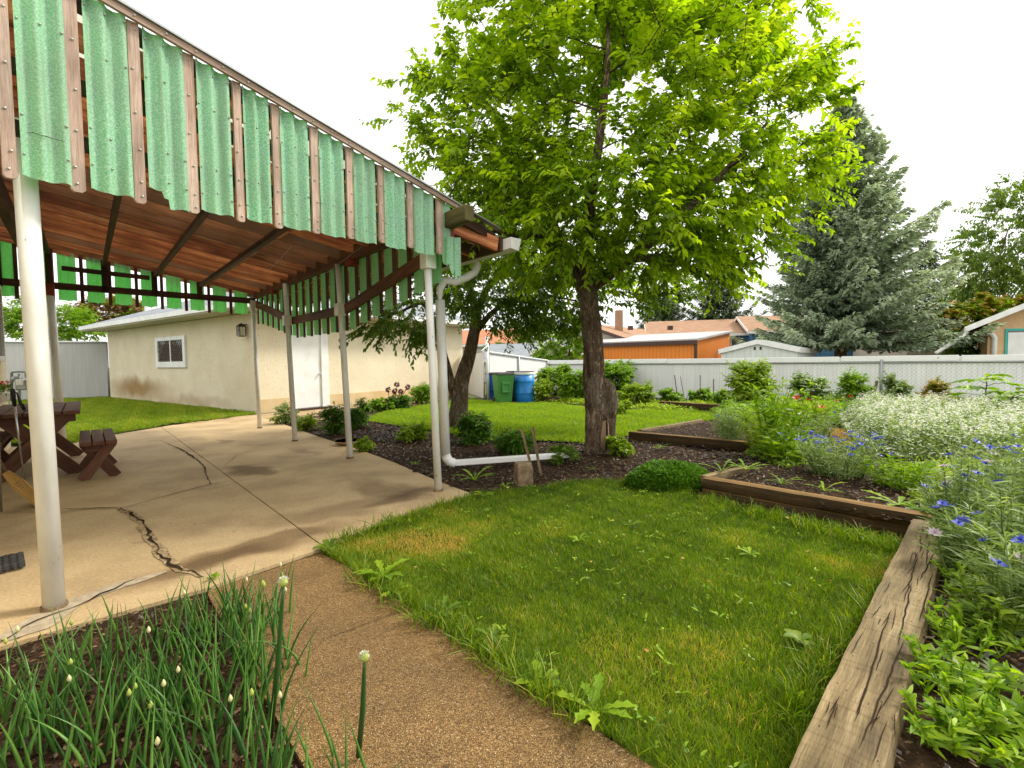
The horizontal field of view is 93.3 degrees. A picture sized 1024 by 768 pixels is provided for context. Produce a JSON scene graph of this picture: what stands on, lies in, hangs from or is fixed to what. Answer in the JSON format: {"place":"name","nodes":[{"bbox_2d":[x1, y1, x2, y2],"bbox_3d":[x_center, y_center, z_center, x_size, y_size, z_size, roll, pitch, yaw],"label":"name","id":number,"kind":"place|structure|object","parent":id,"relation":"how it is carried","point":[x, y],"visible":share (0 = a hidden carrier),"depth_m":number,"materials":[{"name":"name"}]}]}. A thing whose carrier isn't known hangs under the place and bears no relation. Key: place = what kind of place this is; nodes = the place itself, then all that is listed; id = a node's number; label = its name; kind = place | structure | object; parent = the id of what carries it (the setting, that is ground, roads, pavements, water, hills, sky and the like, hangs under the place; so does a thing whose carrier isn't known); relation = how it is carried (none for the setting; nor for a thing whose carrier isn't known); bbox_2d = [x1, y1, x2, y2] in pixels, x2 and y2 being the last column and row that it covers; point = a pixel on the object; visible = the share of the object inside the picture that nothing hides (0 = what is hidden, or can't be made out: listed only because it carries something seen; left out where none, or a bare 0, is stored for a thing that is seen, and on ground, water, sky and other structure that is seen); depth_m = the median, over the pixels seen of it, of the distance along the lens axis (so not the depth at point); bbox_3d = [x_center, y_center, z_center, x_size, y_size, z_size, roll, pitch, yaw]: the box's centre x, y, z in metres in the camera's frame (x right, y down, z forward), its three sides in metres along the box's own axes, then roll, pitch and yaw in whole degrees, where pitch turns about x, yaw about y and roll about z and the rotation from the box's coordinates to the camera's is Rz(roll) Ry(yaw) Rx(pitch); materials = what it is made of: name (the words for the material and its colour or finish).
{"place":"outdoors","nodes":[
{"label":"outdoors","id":0,"kind":"place"},
{"bbox_2d":[8,395,255,442],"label":"lawn","id":1,"kind":"structure","parent":0,"point":[144,428],"depth_m":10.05,"materials":[{"name":"green plant"}]},
{"bbox_2d":[5,341,109,399],"bbox_3d":[-17.900,-0.455,16.949,5.942,2.125,0.090,-2,3,-28],"label":"back fence","id":2,"kind":"object","parent":1,"relation":"on","point":[84,368],"visible":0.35,"depth_m":17.92,"materials":[{"name":"grey"}]},
{"bbox_2d":[0,415,468,653],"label":"patio","id":3,"kind":"structure","parent":0,"point":[103,547],"depth_m":4.03,"materials":[{"name":"concrete"}]},
{"bbox_2d":[0,401,83,482],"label":"picnic table","id":4,"kind":"object","parent":3,"relation":"on","point":[65,413],"visible":0.64,"depth_m":5.29,"materials":[{"name":"brown paint"}]},
{"bbox_2d":[0,571,166,640],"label":"mortar patch","id":5,"kind":"object","parent":3,"relation":"on","point":[42,623],"visible":0.96,"depth_m":2.33,"materials":[{"name":"beige concrete"}]},
{"bbox_2d":[77,428,120,480],"bbox_3d":[-4.692,0.799,5.484,0.361,0.446,1.250,-3,4,-41],"label":"bench","id":6,"kind":"object","parent":3,"relation":"on","point":[97,446],"visible":0.94,"depth_m":5.17,"materials":[{"name":"brown paint"}]},
{"bbox_2d":[116,507,201,576],"bbox_3d":[-2.547,1.066,3.397,2.072,0.001,0.120,2,4,43],"label":"crack","id":7,"kind":"object","parent":3,"relation":"on","point":[162,550],"visible":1,"depth_m":3.21,"materials":[{"name":"concrete"}]},
{"bbox_2d":[0,0,570,612],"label":"patio cover","id":8,"kind":"object","parent":3,"relation":"on","point":[128,146],"visible":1,"depth_m":3.29,"materials":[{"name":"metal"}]},
{"bbox_2d":[206,553,652,767],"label":"walkway","id":9,"kind":"structure","parent":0,"point":[430,703],"depth_m":1.76,"materials":[{"name":"brown concrete"}]},
{"bbox_2d":[11,372,896,740],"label":"ground","id":10,"kind":"structure","parent":0,"point":[405,466],"depth_m":7.86,"materials":[{"name":"brown soil"}]},
{"bbox_2d":[3,292,107,340],"bbox_3d":[-19.936,-1.718,20.918,4.067,4.451,3.680,-2,3,-30],"label":"leafy tree","id":11,"kind":"object","parent":10,"relation":"on","point":[75,315],"visible":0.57,"depth_m":20.41,"materials":[{"name":"green plant"}]},
{"bbox_2d":[61,294,151,337],"bbox_3d":[-19.678,-2.133,24.141,4.053,5.020,4.492,-1,3,0],"label":"leafy tree","id":12,"kind":"object","parent":10,"relation":"on","point":[117,309],"visible":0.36,"depth_m":22.97,"materials":[{"name":"green plant"}]},
{"bbox_2d":[0,588,304,767],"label":"onion bed soil","id":13,"kind":"structure","parent":10,"relation":"on","point":[48,757],"depth_m":1.81,"materials":[{"name":"brown soil"}]},
{"bbox_2d":[0,644,75,767],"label":"onion clump","id":14,"kind":"object","parent":13,"relation":"on","point":[19,742],"visible":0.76,"depth_m":1.55,"materials":[{"name":"green plant"}]},
{"bbox_2d":[0,600,98,725],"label":"onion clump","id":15,"kind":"object","parent":13,"relation":"on","point":[5,708],"visible":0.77,"depth_m":1.77,"materials":[{"name":"green plant"}]},
{"bbox_2d":[0,671,99,767],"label":"onion clump","id":16,"kind":"object","parent":13,"relation":"on","point":[19,762],"visible":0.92,"depth_m":1.44,"materials":[{"name":"green plant"}]},
{"bbox_2d":[1,632,165,767],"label":"onion clump","id":17,"kind":"object","parent":13,"relation":"on","point":[64,730],"visible":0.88,"depth_m":1.58,"materials":[{"name":"green plant"}]},
{"bbox_2d":[27,654,183,767],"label":"onion clump","id":18,"kind":"object","parent":13,"relation":"on","point":[109,741],"visible":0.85,"depth_m":1.51,"materials":[{"name":"green plant"}]},
{"bbox_2d":[38,592,185,709],"bbox_3d":[-1.582,0.985,1.926,0.377,0.327,0.450,-1,3,0],"label":"onion clump","id":19,"kind":"object","parent":13,"relation":"on","point":[106,652],"visible":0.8,"depth_m":1.87,"materials":[{"name":"green plant"}]},
{"bbox_2d":[91,693,212,767],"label":"onion clump","id":20,"kind":"object","parent":13,"relation":"on","point":[179,755],"visible":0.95,"depth_m":1.35,"materials":[{"name":"green plant"}]},
{"bbox_2d":[67,624,252,759],"bbox_3d":[-1.176,1.004,1.641,0.477,0.305,0.342,-1,3,0],"label":"onion clump","id":21,"kind":"object","parent":13,"relation":"on","point":[140,687],"visible":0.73,"depth_m":1.63,"materials":[{"name":"green plant"}]},
{"bbox_2d":[116,587,216,705],"bbox_3d":[-1.321,0.997,1.857,0.339,0.304,0.291,2,4,40],"label":"onion clump","id":22,"kind":"object","parent":13,"relation":"on","point":[184,655],"visible":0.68,"depth_m":1.85,"materials":[{"name":"green plant"}]},
{"bbox_2d":[124,651,243,764],"bbox_3d":[-1.071,1.029,1.561,0.496,0.261,0.229,1,3,32],"label":"onion clump","id":23,"kind":"object","parent":13,"relation":"on","point":[162,697],"visible":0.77,"depth_m":1.53,"materials":[{"name":"green plant"}]},
{"bbox_2d":[138,566,247,656],"bbox_3d":[-1.385,0.979,2.136,0.386,0.315,0.394,-3,4,-44],"label":"onion clump","id":24,"kind":"object","parent":13,"relation":"on","point":[173,633],"visible":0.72,"depth_m":2.11,"materials":[{"name":"green plant"}]},
{"bbox_2d":[163,580,288,728],"bbox_3d":[-0.997,0.978,1.800,0.303,0.339,0.458,2,4,41],"label":"onion clump","id":25,"kind":"object","parent":13,"relation":"on","point":[187,702],"visible":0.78,"depth_m":1.73,"materials":[{"name":"green plant"}]},
{"bbox_2d":[170,562,286,668],"bbox_3d":[-1.138,0.978,2.066,0.307,0.317,0.426,0,3,17],"label":"onion clump","id":26,"kind":"object","parent":13,"relation":"on","point":[234,623],"visible":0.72,"depth_m":2.02,"materials":[{"name":"green plant"}]},
{"bbox_2d":[177,559,285,647],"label":"onion clump","id":27,"kind":"object","parent":13,"relation":"on","point":[227,608],"visible":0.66,"depth_m":2.21,"materials":[{"name":"green plant"}]},
{"bbox_2d":[148,620,323,767],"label":"onion clump","id":28,"kind":"object","parent":13,"relation":"on","point":[231,708],"visible":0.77,"depth_m":1.58,"materials":[{"name":"green plant"}]},
{"bbox_2d":[173,674,334,767],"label":"onion clump","id":29,"kind":"object","parent":13,"relation":"on","point":[242,750],"visible":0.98,"depth_m":1.44,"materials":[{"name":"green plant"}]},
{"bbox_2d":[190,580,319,698],"bbox_3d":[-0.959,0.972,1.868,0.459,0.344,0.337,-3,4,-40],"label":"onion clump","id":30,"kind":"object","parent":13,"relation":"on","point":[253,649],"visible":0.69,"depth_m":1.88,"materials":[{"name":"green plant"}]},
{"bbox_2d":[222,553,294,648],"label":"onion clump","id":31,"kind":"object","parent":13,"relation":"on","point":[248,613],"visible":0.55,"depth_m":2.22,"materials":[{"name":"green plant"}]},
{"bbox_2d":[268,575,288,738],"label":"onion flower","id":32,"kind":"object","parent":13,"relation":"on","point":[283,581],"visible":0.99,"depth_m":1.54,"materials":[{"name":"green plant"}]},
{"bbox_2d":[276,691,347,767],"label":"onion clump","id":33,"kind":"object","parent":13,"relation":"on","point":[281,749],"visible":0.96,"depth_m":1.35,"materials":[{"name":"green plant"}]},
{"bbox_2d":[78,292,468,414],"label":"garage","id":34,"kind":"structure","parent":10,"relation":"on","point":[182,356],"depth_m":13.86,"materials":[{"name":"beige paint"}]},
{"bbox_2d":[155,335,186,366],"bbox_3d":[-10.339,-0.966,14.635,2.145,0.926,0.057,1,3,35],"label":"window","id":35,"kind":"structure","parent":34,"relation":"in","point":[171,351],"depth_m":14.58,"materials":[{"name":"white paint"}]},
{"bbox_2d":[295,330,321,407],"bbox_3d":[-5.427,-0.401,12.938,0.137,2.060,0.748,1,3,35],"label":"door","id":36,"kind":"structure","parent":34,"relation":"in","point":[307,349],"depth_m":12.96,"materials":[{"name":"white paint"}]},
{"bbox_2d":[532,320,582,359],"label":"leafy shrub","id":37,"kind":"object","parent":10,"relation":"on","point":[561,353],"visible":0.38,"depth_m":19.29,"materials":[{"name":"green plant"}]},
{"bbox_2d":[573,310,672,338],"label":"house","id":38,"kind":"structure","parent":10,"relation":"on","point":[618,330],"depth_m":32.59,"materials":[{"name":"beige"}]},
{"bbox_2d":[274,393,985,541],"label":"bark mulch","id":39,"kind":"object","parent":10,"relation":"on","point":[562,472],"visible":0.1,"depth_m":6.05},
{"bbox_2d":[312,401,344,434],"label":"lily plant","id":40,"kind":"object","parent":39,"relation":"on","point":[331,427],"visible":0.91,"depth_m":8.10,"materials":[{"name":"green plant"}]},
{"bbox_2d":[454,410,496,445],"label":"astilbe plant","id":41,"kind":"object","parent":39,"relation":"on","point":[476,428],"visible":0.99,"depth_m":7.01,"materials":[{"name":"green plant"}]},
{"bbox_2d":[485,336,489,399],"bbox_3d":[-0.744,-0.466,14.701,0.120,1.951,0.100,-1,3,0],"label":"gate post","id":42,"kind":"object","parent":39,"relation":"on","point":[487,376],"visible":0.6,"depth_m":14.66,"materials":[{"name":"white paint"}]},
{"bbox_2d":[468,351,484,398],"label":"garden gate","id":43,"kind":"structure","parent":42,"relation":"attached to","point":[476,387],"depth_m":15.51,"materials":[{"name":"white"}]},
{"bbox_2d":[491,372,514,402],"bbox_3d":[-0.261,0.104,13.821,0.531,0.878,0.610,-2,3,-20],"label":"wheeled bin","id":44,"kind":"object","parent":39,"relation":"on","point":[503,386],"visible":0.97,"depth_m":13.59,"materials":[{"name":"green plastic"}]},
{"bbox_2d":[489,427,536,455],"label":"shrub","id":45,"kind":"object","parent":39,"relation":"on","point":[512,442],"visible":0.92,"depth_m":6.24,"materials":[{"name":"green plant"}]},
{"bbox_2d":[489,351,548,399],"bbox_3d":[0.314,-0.321,16.113,0.089,1.501,3.396,1,3,35],"label":"side fence","id":46,"kind":"object","parent":39,"relation":"on","point":[501,362],"visible":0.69,"depth_m":15.76,"materials":[{"name":"white"}]},
{"bbox_2d":[514,371,534,402],"bbox_3d":[0.357,0.078,13.983,0.600,0.905,0.600,-1,3,0],"label":"plastic barrel","id":47,"kind":"object","parent":39,"relation":"on","point":[523,384],"visible":0.92,"depth_m":13.73,"materials":[{"name":"blue plastic"}]},
{"bbox_2d":[339,203,716,427],"bbox_3d":[0.240,-1.179,8.815,6.309,4.017,2.896,-1,3,-11],"label":"apple tree","id":48,"kind":"object","parent":39,"relation":"on","point":[475,319],"visible":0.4,"depth_m":8.43,"materials":[{"name":"green plant"}]},
{"bbox_2d":[553,362,583,401],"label":"raspberry bush","id":49,"kind":"object","parent":39,"relation":"on","point":[570,384],"visible":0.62,"depth_m":14.03,"materials":[{"name":"green plant"}]},
{"bbox_2d":[359,0,873,454],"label":"apple tree","id":50,"kind":"object","parent":39,"relation":"on","point":[531,192],"visible":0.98,"depth_m":5.48,"materials":[{"name":"green plant"}]},
{"bbox_2d":[604,358,636,397],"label":"raspberry bush","id":51,"kind":"object","parent":39,"relation":"on","point":[623,373],"visible":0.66,"depth_m":14.89,"materials":[{"name":"green plant"}]},
{"bbox_2d":[537,396,718,410],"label":"garden greens","id":52,"kind":"object","parent":39,"relation":"on","point":[648,404],"visible":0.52,"depth_m":12.07,"materials":[{"name":"green plant"}]},
{"bbox_2d":[617,379,658,405],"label":"shrub","id":53,"kind":"object","parent":39,"relation":"on","point":[636,390],"visible":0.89,"depth_m":12.37,"materials":[{"name":"green plant"}]},
{"bbox_2d":[623,458,710,492],"bbox_3d":[1.497,0.833,4.585,0.883,0.263,0.577,-1,3,0],"label":"sedum mound","id":54,"kind":"object","parent":39,"relation":"on","point":[649,475],"visible":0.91,"depth_m":4.44,"materials":[{"name":"green plant"}]},
{"bbox_2d":[629,431,752,450],"bbox_3d":[2.508,0.792,6.696,1.866,0.135,0.117,2,4,39],"label":"garden timber","id":55,"kind":"object","parent":39,"relation":"on","point":[716,443],"visible":0.82,"depth_m":6.68,"materials":[{"name":"brown wood"}]},
{"bbox_2d":[643,419,794,440],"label":"back bed soil","id":56,"kind":"structure","parent":39,"relation":"on","point":[692,431],"depth_m":7.60,"materials":[{"name":"brown soil"}]},
{"bbox_2d":[709,406,753,439],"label":"feathery plant","id":57,"kind":"object","parent":56,"relation":"on","point":[731,427],"visible":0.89,"depth_m":6.53,"materials":[{"name":"green plant"}]},
{"bbox_2d":[719,357,781,403],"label":"raspberry bush","id":58,"kind":"object","parent":39,"relation":"on","point":[742,388],"visible":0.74,"depth_m":10.65,"materials":[{"name":"green plant"}]},
{"bbox_2d":[548,354,1023,400],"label":"garden fence","id":59,"kind":"object","parent":39,"relation":"on","point":[916,371],"visible":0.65,"depth_m":12.06,"materials":[{"name":"white"}]},
{"bbox_2d":[784,369,834,402],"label":"raspberry bush","id":60,"kind":"object","parent":39,"relation":"on","point":[820,382],"visible":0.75,"depth_m":10.57,"materials":[{"name":"green plant"}]},
{"bbox_2d":[702,476,932,535],"bbox_3d":[2.244,0.930,3.709,0.138,0.188,1.543,-3,4,-44],"label":"garden timber","id":61,"kind":"object","parent":39,"relation":"on","point":[801,502],"visible":0.79,"depth_m":3.60,"materials":[{"name":"brown wood"}]},
{"bbox_2d":[834,366,879,405],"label":"raspberry bush","id":62,"kind":"object","parent":39,"relation":"on","point":[854,383],"visible":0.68,"depth_m":10.41,"materials":[{"name":"green plant"}]},
{"bbox_2d":[709,391,1020,427],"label":"garden greens","id":63,"kind":"object","parent":39,"relation":"on","point":[831,398],"visible":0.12,"depth_m":9.72,"materials":[{"name":"green plant"}]},
{"bbox_2d":[580,331,732,359],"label":"shed","id":64,"kind":"structure","parent":10,"relation":"on","point":[697,345],"depth_m":25.78,"materials":[{"name":"orange wood"}]},
{"bbox_2d":[644,319,748,345],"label":"house","id":65,"kind":"structure","parent":10,"relation":"on","point":[690,326],"depth_m":37.32,"materials":[{"name":"beige"}]},
{"bbox_2d":[679,280,768,320],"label":"evergreen tree","id":66,"kind":"object","parent":10,"relation":"on","point":[724,312],"visible":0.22,"depth_m":41.03,"materials":[{"name":"green plant"}]},
{"bbox_2d":[718,339,817,358],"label":"shed","id":67,"kind":"structure","parent":10,"relation":"on","point":[757,348],"depth_m":21.43,"materials":[{"name":"white metal"}]},
{"bbox_2d":[734,315,852,356],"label":"house","id":68,"kind":"structure","parent":10,"relation":"on","point":[748,324],"depth_m":34.35,"materials":[{"name":"beige"}]},
{"bbox_2d":[789,519,942,767],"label":"garden timber","id":69,"kind":"object","parent":10,"relation":"on","point":[857,720],"visible":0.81,"depth_m":1.57,"materials":[{"name":"brown wood"}]},
{"bbox_2d":[728,95,1006,356],"bbox_3d":[16.530,-6.979,23.085,9.196,13.747,10.314,-1,3,0],"label":"spruce tree","id":70,"kind":"object","parent":10,"relation":"on","point":[839,301],"visible":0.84,"depth_m":22.10,"materials":[{"name":"green plant"}]},
{"bbox_2d":[919,291,1023,355],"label":"maple bush","id":71,"kind":"object","parent":10,"relation":"on","point":[979,309],"visible":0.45,"depth_m":23.90,"materials":[{"name":"green plant"}]},
{"bbox_2d":[925,169,1023,320],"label":"birch tree","id":72,"kind":"object","parent":10,"relation":"on","point":[1002,279],"visible":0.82,"depth_m":27.44,"materials":[{"name":"green plant"}]},
{"bbox_2d":[934,304,1023,354],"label":"house","id":73,"kind":"structure","parent":10,"relation":"on","point":[1008,339],"depth_m":19.75,"materials":[{"name":"beige paint"}]},
{"bbox_2d":[2,0,1023,358],"label":"sky","id":74,"kind":"structure","parent":0,"point":[945,78],"materials":[{"name":"white"}]},
{"bbox_2d":[363,398,718,441],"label":"grass","id":75,"kind":"structure","parent":0,"point":[542,410],"depth_m":9.85,"materials":[{"name":"green plant"}]},
{"bbox_2d":[315,477,901,767],"bbox_3d":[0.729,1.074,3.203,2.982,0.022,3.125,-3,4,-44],"label":"lawn","id":76,"kind":"structure","parent":0,"point":[648,761],"depth_m":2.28,"materials":[{"name":"green plant"}]},
{"bbox_2d":[551,672,637,730],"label":"broadleaf weed","id":77,"kind":"object","parent":76,"relation":"on","point":[593,719],"visible":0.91,"depth_m":1.63,"materials":[{"name":"green plant"}]},
{"bbox_2d":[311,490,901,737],"bbox_3d":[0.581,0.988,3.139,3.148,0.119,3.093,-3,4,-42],"label":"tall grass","id":78,"kind":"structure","parent":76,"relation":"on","point":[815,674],"depth_m":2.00,"materials":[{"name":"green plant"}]},
{"bbox_2d":[330,480,893,767],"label":"clover","id":79,"kind":"object","parent":76,"relation":"on","point":[657,647],"visible":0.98,"depth_m":2.37,"materials":[{"name":"green plant"}]},
{"bbox_2d":[719,428,1023,767],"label":"raised bed soil","id":80,"kind":"structure","parent":0,"point":[924,756],"depth_m":2.19,"materials":[{"name":"brown soil"}]},
{"bbox_2d":[728,376,825,451],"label":"feathery plant","id":81,"kind":"object","parent":80,"relation":"on","point":[770,417],"visible":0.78,"depth_m":5.38,"materials":[{"name":"green plant"}]},
{"bbox_2d":[743,431,832,468],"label":"garden greens","id":82,"kind":"object","parent":80,"relation":"on","point":[757,454],"visible":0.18,"depth_m":5.15,"materials":[{"name":"green plant"}]},
{"bbox_2d":[756,430,820,462],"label":"leafy plant","id":83,"kind":"object","parent":80,"relation":"on","point":[773,449],"visible":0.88,"depth_m":5.08,"materials":[{"name":"green plant"}]},
{"bbox_2d":[793,428,897,479],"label":"cornflower plant","id":84,"kind":"object","parent":80,"relation":"on","point":[823,460],"visible":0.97,"depth_m":4.42,"materials":[{"name":"green plant"}]},
{"bbox_2d":[860,454,945,490],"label":"leafy herb","id":85,"kind":"object","parent":80,"relation":"on","point":[889,479],"visible":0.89,"depth_m":4.00,"materials":[{"name":"green plant"}]},
{"bbox_2d":[836,389,1023,463],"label":"white flowers","id":86,"kind":"object","parent":80,"relation":"on","point":[930,421],"visible":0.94,"depth_m":6.02,"materials":[{"name":"white plant"}]},
{"bbox_2d":[894,454,1023,503],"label":"garden greens","id":87,"kind":"object","parent":80,"relation":"on","point":[945,462],"visible":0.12,"depth_m":4.14,"materials":[{"name":"green plant"}]},
{"bbox_2d":[897,628,1022,710],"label":"leafy weed","id":88,"kind":"object","parent":80,"relation":"on","point":[992,683],"visible":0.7,"depth_m":1.56,"materials":[{"name":"green plant"}]},
{"bbox_2d":[911,455,1008,542],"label":"cornflower plant","id":89,"kind":"object","parent":80,"relation":"on","point":[957,486],"visible":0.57,"depth_m":2.72,"materials":[{"name":"green plant"}]},
{"bbox_2d":[898,684,1023,767],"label":"leafy weed","id":90,"kind":"object","parent":80,"relation":"on","point":[930,734],"visible":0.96,"depth_m":1.32,"materials":[{"name":"green plant"}]},
{"bbox_2d":[910,504,1018,579],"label":"cornflower plant","id":91,"kind":"object","parent":80,"relation":"on","point":[947,562],"visible":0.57,"depth_m":2.37,"materials":[{"name":"green plant"}]},
{"bbox_2d":[915,657,1023,761],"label":"leafy weed","id":92,"kind":"object","parent":80,"relation":"on","point":[990,711],"visible":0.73,"depth_m":1.39,"materials":[{"name":"green plant"}]},
{"bbox_2d":[917,490,1023,573],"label":"cornflower plant","id":93,"kind":"object","parent":80,"relation":"on","point":[970,512],"visible":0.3,"depth_m":2.38,"materials":[{"name":"green plant"}]},
{"bbox_2d":[923,594,1023,659],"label":"leafy weed","id":94,"kind":"object","parent":80,"relation":"on","point":[956,630],"visible":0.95,"depth_m":1.81,"materials":[{"name":"green plant"}]},
{"bbox_2d":[929,572,1023,649],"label":"leafy weed","id":95,"kind":"object","parent":80,"relation":"on","point":[1004,614],"visible":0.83,"depth_m":1.85,"materials":[{"name":"green plant"}]},
{"bbox_2d":[933,518,1023,638],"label":"cornflower plant","id":96,"kind":"object","parent":80,"relation":"on","point":[1008,575],"visible":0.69,"depth_m":1.92,"materials":[{"name":"green plant"}]},
{"bbox_2d":[942,439,1021,510],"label":"cornflower plant","id":97,"kind":"object","parent":80,"relation":"on","point":[989,446],"visible":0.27,"depth_m":3.40,"materials":[{"name":"green plant"}]},
{"bbox_2d":[964,435,1023,534],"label":"cornflower plant","id":98,"kind":"object","parent":80,"relation":"on","point":[995,474],"visible":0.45,"depth_m":2.75,"materials":[{"name":"green plant"}]},
{"bbox_2d":[967,472,1023,594],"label":"cornflower plant","id":99,"kind":"object","parent":80,"relation":"on","point":[999,516],"visible":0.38,"depth_m":2.25,"materials":[{"name":"green plant"}]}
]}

